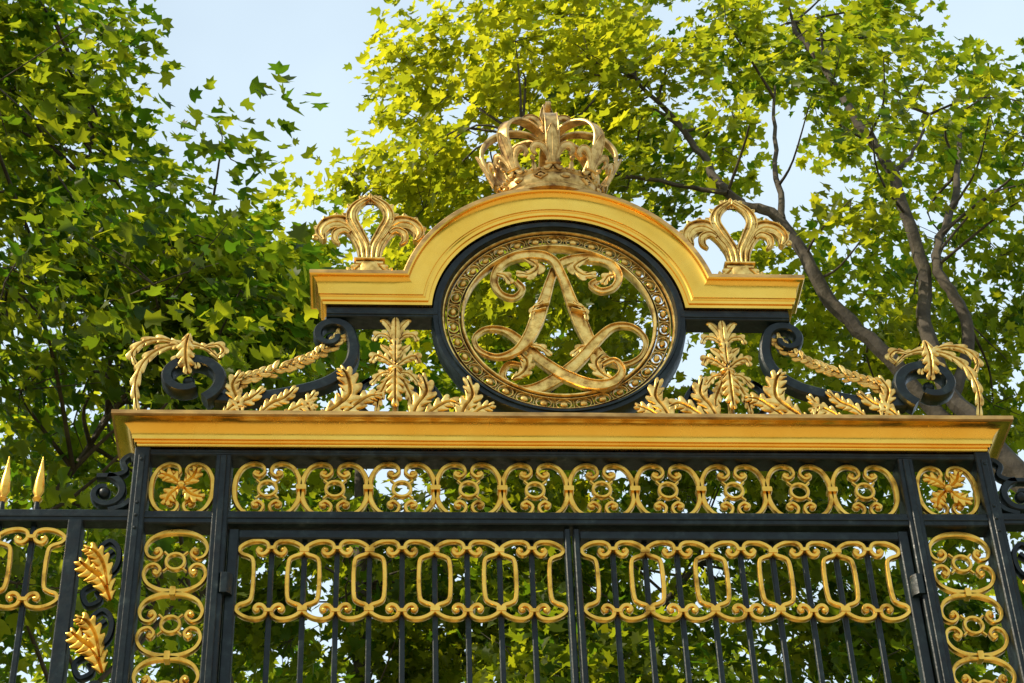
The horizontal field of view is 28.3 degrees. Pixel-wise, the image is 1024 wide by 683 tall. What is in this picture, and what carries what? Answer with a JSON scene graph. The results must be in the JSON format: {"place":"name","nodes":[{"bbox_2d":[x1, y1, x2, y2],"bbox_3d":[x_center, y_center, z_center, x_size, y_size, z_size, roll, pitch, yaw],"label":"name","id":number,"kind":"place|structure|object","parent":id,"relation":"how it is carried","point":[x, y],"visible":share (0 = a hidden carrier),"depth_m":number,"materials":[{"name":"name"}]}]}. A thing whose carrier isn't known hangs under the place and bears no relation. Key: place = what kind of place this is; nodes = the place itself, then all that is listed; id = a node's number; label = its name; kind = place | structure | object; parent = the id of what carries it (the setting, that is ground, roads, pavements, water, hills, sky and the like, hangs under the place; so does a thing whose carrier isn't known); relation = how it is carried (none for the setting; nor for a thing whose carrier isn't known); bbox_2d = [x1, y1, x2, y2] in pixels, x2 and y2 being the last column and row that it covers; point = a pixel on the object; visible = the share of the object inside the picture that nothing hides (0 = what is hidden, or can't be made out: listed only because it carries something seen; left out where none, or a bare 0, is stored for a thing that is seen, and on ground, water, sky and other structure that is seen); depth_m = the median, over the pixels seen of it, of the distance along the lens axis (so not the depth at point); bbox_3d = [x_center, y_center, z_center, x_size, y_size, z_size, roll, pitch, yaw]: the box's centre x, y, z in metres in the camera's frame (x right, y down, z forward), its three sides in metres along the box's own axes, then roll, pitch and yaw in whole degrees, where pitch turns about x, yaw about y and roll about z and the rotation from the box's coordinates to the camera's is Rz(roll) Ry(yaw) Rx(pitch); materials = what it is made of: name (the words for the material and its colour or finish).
{"place":"outdoors","nodes":[
{"label":"outdoors","id":0,"kind":"place"},
{"bbox_2d":[0,178,1023,682],"bbox_3d":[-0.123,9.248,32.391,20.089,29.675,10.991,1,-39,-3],"label":"plane tree","id":1,"kind":"object","parent":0,"point":[554,650],"visible":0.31,"depth_m":34.18,"materials":[{"name":"green plant"}]},
{"bbox_2d":[0,0,1023,682],"label":"sky","id":2,"kind":"structure","parent":0,"point":[234,42],"materials":[{"name":"blue"}]},
{"label":"ground","id":3,"kind":"structure","parent":0,"visible":0},
{"bbox_2d":[0,0,383,682],"bbox_3d":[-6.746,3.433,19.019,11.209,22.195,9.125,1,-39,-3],"label":"plane tree","id":4,"kind":"object","parent":3,"relation":"on","point":[122,272],"visible":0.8,"depth_m":21.57,"materials":[{"name":"green plant"}]},
{"bbox_2d":[0,507,1011,682],"bbox_3d":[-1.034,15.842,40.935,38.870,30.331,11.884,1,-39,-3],"label":"distant trees","id":5,"kind":"object","parent":3,"relation":"on","point":[38,676],"visible":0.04,"depth_m":47.52,"materials":[{"name":"green plant"}]},
{"bbox_2d":[277,0,1023,587],"bbox_3d":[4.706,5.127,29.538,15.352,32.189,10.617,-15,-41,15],"label":"plane tree","id":6,"kind":"object","parent":3,"relation":"on","point":[595,44],"visible":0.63,"depth_m":34.38,"materials":[{"name":"green plant"}]},
{"label":"gravel forecourt","id":7,"kind":"structure","parent":0,"visible":0},
{"bbox_2d":[0,453,133,682],"bbox_3d":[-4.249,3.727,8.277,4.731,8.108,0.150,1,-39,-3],"label":"wrought iron fence","id":8,"kind":"object","parent":7,"relation":"on","point":[91,644],"visible":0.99,"depth_m":10.45,"materials":[{"name":"black metal"}]},
{"bbox_2d":[110,101,1023,682],"bbox_3d":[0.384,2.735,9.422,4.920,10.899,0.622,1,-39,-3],"label":"ornamental gate","id":9,"kind":"structure","parent":7,"relation":"on","point":[548,199],"depth_m":11.07,"materials":[{"name":"gold metal"}]},
{"bbox_2d":[990,458,1023,585],"bbox_3d":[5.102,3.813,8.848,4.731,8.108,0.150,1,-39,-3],"label":"wrought iron fence","id":10,"kind":"object","parent":7,"relation":"on","point":[1013,514],"visible":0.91,"depth_m":11.05,"materials":[{"name":"black metal"}]}
]}

